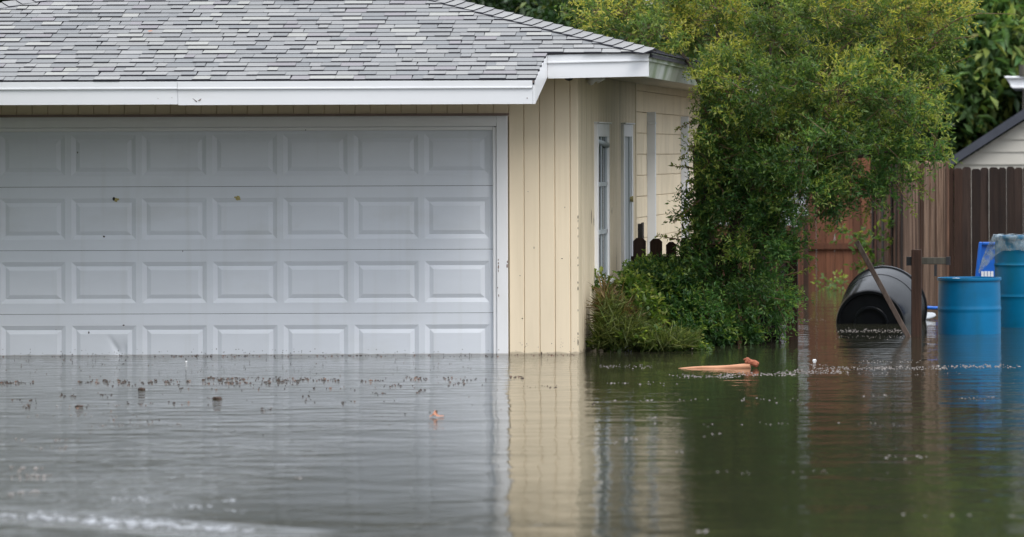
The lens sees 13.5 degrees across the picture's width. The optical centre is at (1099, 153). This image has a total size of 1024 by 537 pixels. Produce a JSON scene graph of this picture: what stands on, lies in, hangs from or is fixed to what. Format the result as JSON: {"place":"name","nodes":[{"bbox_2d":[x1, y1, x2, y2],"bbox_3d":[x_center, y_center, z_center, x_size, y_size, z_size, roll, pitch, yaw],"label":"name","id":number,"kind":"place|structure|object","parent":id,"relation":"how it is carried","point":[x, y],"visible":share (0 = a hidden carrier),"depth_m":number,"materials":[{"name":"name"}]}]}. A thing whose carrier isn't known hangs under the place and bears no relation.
{"place":"outdoors","nodes":[
{"label":"outdoors","id":0,"kind":"place"},
{"bbox_2d":[0,256,1023,536],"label":"water","id":1,"kind":"structure","parent":0,"point":[544,448],"depth_m":25.05,"materials":[{"name":"grey liquid"}]},
{"bbox_2d":[0,497,255,531],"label":"foam streak","id":2,"kind":"object","parent":1,"relation":"on","point":[131,522],"visible":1,"depth_m":19.58,"materials":[{"name":"white liquid"}]},
{"bbox_2d":[0,354,594,432],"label":"floating debris","id":3,"kind":"object","parent":1,"relation":"on","point":[211,377],"visible":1,"depth_m":31.88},
{"bbox_2d":[0,0,757,355],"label":"garage house","id":4,"kind":"structure","parent":1,"relation":"on","point":[314,176],"depth_m":36.01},
{"bbox_2d":[0,186,492,250],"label":"garage door section","id":5,"kind":"structure","parent":4,"relation":"in","point":[278,217],"depth_m":36.02,"materials":[{"name":"paint"}]},
{"bbox_2d":[0,249,492,313],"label":"garage door section","id":6,"kind":"structure","parent":4,"relation":"in","point":[434,280],"depth_m":36.02,"materials":[{"name":"paint"}]},
{"bbox_2d":[0,313,492,355],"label":"garage door section","id":7,"kind":"structure","parent":4,"relation":"in","point":[317,333],"depth_m":36.02,"materials":[{"name":"paint"}]},
{"bbox_2d":[0,126,493,186],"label":"garage door section","id":8,"kind":"structure","parent":4,"relation":"in","point":[416,157],"depth_m":36.02,"materials":[{"name":"paint"}]},
{"bbox_2d":[594,122,613,284],"bbox_3d":[-4.401,0.445,37.644,0.078,1.439,0.970,0,0,0],"label":"side window","id":9,"kind":"structure","parent":4,"relation":"in","point":[601,137],"depth_m":37.64,"materials":[{"name":"paint"}]},
{"bbox_2d":[621,123,634,270],"bbox_3d":[-4.407,0.861,39.638,0.063,2.285,0.814,0,0,0],"label":"side door","id":10,"kind":"structure","parent":4,"relation":"in","point":[626,128],"depth_m":39.67,"materials":[{"name":"paint"}]},
{"bbox_2d":[430,410,443,416],"bbox_3d":[-4.274,1.675,27.378,0.079,0.043,0.079,0,0,-42],"label":"curled leaf","id":11,"kind":"object","parent":1,"relation":"on","point":[435,413],"visible":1,"depth_m":27.36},
{"bbox_2d":[0,0,898,231],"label":"wood","id":12,"kind":"object","parent":1,"relation":"on","point":[760,5],"depth_m":71.11,"materials":[{"name":"plant"}]},
{"bbox_2d":[9,319,1020,532],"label":"foam flecks","id":13,"kind":"object","parent":1,"relation":"on","point":[705,531],"visible":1,"depth_m":32.42,"materials":[{"name":"white liquid"}]},
{"bbox_2d":[465,0,620,19],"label":"broadleaf tree","id":14,"kind":"object","parent":1,"relation":"on","point":[509,5],"visible":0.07,"depth_m":61.36,"materials":[{"name":"green plant"}]},
{"bbox_2d":[515,0,722,117],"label":"broadleaf tree","id":15,"kind":"object","parent":1,"relation":"on","point":[550,12],"visible":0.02,"depth_m":56.70,"materials":[{"name":"green plant"}]},
{"bbox_2d":[585,270,670,347],"bbox_3d":[-4.081,1.348,36.740,0.657,0.716,0.990,0,0,32],"label":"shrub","id":16,"kind":"object","parent":1,"relation":"on","point":[602,292],"visible":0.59,"depth_m":36.55,"materials":[{"name":"green plant"}]},
{"bbox_2d":[585,284,706,351],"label":"grass","id":17,"kind":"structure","parent":1,"relation":"on","point":[608,317],"depth_m":36.37,"materials":[{"name":"green plant"}]},
{"bbox_2d":[585,266,713,351],"bbox_3d":[-4.029,1.366,36.865,1.150,0.766,1.346,0,0,-38],"label":"bush","id":18,"kind":"object","parent":1,"relation":"on","point":[652,301],"visible":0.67,"depth_m":36.84,"materials":[{"name":"green plant"}]},
{"bbox_2d":[610,249,771,345],"bbox_3d":[-3.753,1.296,37.876,1.669,0.892,1.058,0,0,43],"label":"bush","id":19,"kind":"object","parent":1,"relation":"on","point":[671,280],"visible":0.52,"depth_m":37.64,"materials":[{"name":"green plant"}]},
{"bbox_2d":[631,238,752,337],"bbox_3d":[-3.743,1.439,38.994,1.117,1.324,0.068,0,0,0],"label":"picket fence","id":20,"kind":"object","parent":1,"relation":"on","point":[639,244],"visible":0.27,"depth_m":39.00,"materials":[{"name":"brown wood"}]},
{"bbox_2d":[684,357,758,367],"bbox_3d":[-3.019,1.665,33.556,0.655,0.102,0.058,0,0,0],"label":"floating log","id":21,"kind":"object","parent":1,"relation":"on","point":[749,362],"visible":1,"depth_m":33.54,"materials":[{"name":"brown wood"}]},
{"bbox_2d":[711,225,802,286],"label":"board fence","id":22,"kind":"object","parent":1,"relation":"on","point":[800,276],"visible":0.03,"depth_m":54.05,"materials":[{"name":"red wood"}]},
{"bbox_2d":[554,0,1019,344],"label":"tree","id":23,"kind":"object","parent":1,"relation":"on","point":[769,119],"visible":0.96,"depth_m":37.97,"materials":[{"name":"green plant"}]},
{"bbox_2d":[786,233,797,338],"bbox_3d":[-2.809,1.466,38.753,0.106,1.463,0.106,0,0,0],"label":"fence post","id":24,"kind":"object","parent":1,"relation":"in","point":[792,331],"visible":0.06,"depth_m":38.70,"materials":[{"name":"brown wood"}]},
{"bbox_2d":[780,145,816,275],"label":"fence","id":25,"kind":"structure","parent":1,"relation":"on","point":[804,215],"depth_m":57.00,"materials":[{"name":"brown wood"}]},
{"bbox_2d":[799,216,807,283],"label":"gate post","id":26,"kind":"object","parent":1,"relation":"in","point":[805,266],"visible":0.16,"depth_m":55.20,"materials":[{"name":"brown wood"}]},
{"bbox_2d":[812,269,848,290],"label":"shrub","id":27,"kind":"object","parent":1,"relation":"on","point":[830,284],"visible":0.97,"depth_m":52.53,"materials":[{"name":"green plant"}]},
{"bbox_2d":[808,158,870,282],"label":"board gate","id":28,"kind":"structure","parent":1,"relation":"on","point":[830,259],"depth_m":55.50,"materials":[{"name":"red wood"}]},
{"bbox_2d":[696,0,984,273],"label":"broadleaf tree","id":29,"kind":"object","parent":1,"relation":"on","point":[954,135],"visible":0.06,"depth_m":58.91,"materials":[{"name":"green plant"}]},
{"bbox_2d":[836,266,926,323],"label":"black tub","id":30,"kind":"object","parent":1,"relation":"on","point":[863,301],"visible":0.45,"depth_m":42.23,"materials":[{"name":"plastic"}]},
{"bbox_2d":[855,240,910,336],"bbox_3d":[-1.999,1.284,39.315,0.644,0.951,0.042,0,0,30],"label":"leaning plank","id":31,"kind":"object","parent":1,"relation":"on","point":[882,289],"visible":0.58,"depth_m":39.31,"materials":[{"name":"brown wood"}]},
{"bbox_2d":[871,161,948,305],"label":"board fence","id":32,"kind":"object","parent":1,"relation":"on","point":[925,232],"visible":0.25,"depth_m":47.92,"materials":[{"name":"brown wood"}]},
{"bbox_2d":[829,209,894,273],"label":"climbing plant","id":33,"kind":"object","parent":32,"relation":"attached to","point":[863,241],"visible":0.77,"depth_m":49.71,"materials":[{"name":"green plant"}]},
{"bbox_2d":[906,249,949,336],"bbox_3d":[-1.590,1.543,39.269,0.404,1.302,0.138,0,0,0],"label":"fence post","id":34,"kind":"object","parent":1,"relation":"on","point":[916,260],"visible":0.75,"depth_m":39.20,"materials":[{"name":"brown wood"}]},
{"bbox_2d":[926,312,935,319],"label":"floating disc","id":35,"kind":"object","parent":1,"relation":"on","point":[930,315],"visible":0.41,"depth_m":43.27,"materials":[{"name":"white plastic"}]},
{"bbox_2d":[927,306,937,309],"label":"blue strap","id":36,"kind":"object","parent":1,"relation":"on","point":[932,307],"visible":0.29,"depth_m":44.19,"materials":[{"name":"plastic"}]},
{"bbox_2d":[878,0,1023,167],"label":"broadleaf tree","id":37,"kind":"object","parent":1,"relation":"on","point":[988,93],"visible":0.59,"depth_m":58.82,"materials":[{"name":"green plant"}]},
{"bbox_2d":[937,276,1001,334],"bbox_3d":[-1.226,1.610,39.896,0.608,0.886,0.608,0,0,0],"label":"plastic drum","id":38,"kind":"object","parent":1,"relation":"on","point":[969,305],"visible":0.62,"depth_m":39.64,"materials":[{"name":"blue plastic"}]},
{"bbox_2d":[975,242,994,276],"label":"blue tote","id":39,"kind":"object","parent":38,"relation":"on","point":[985,266],"visible":0.43,"depth_m":42.63,"materials":[{"name":"plastic"}]},
{"bbox_2d":[945,167,1023,276],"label":"board fence","id":40,"kind":"object","parent":1,"relation":"on","point":[982,192],"visible":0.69,"depth_m":46.60,"materials":[{"name":"brown wood"}]},
{"bbox_2d":[948,65,1023,273],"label":"neighbour house","id":41,"kind":"structure","parent":1,"relation":"on","point":[1005,150],"depth_m":56.49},
{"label":"drum stand","id":42,"kind":"object","parent":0,"visible":0},
{"bbox_2d":[994,235,1023,327],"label":"plastic drum","id":43,"kind":"object","parent":42,"relation":"on","point":[1009,260],"visible":0.82,"depth_m":41.13,"materials":[{"name":"blue plastic"}]}
]}

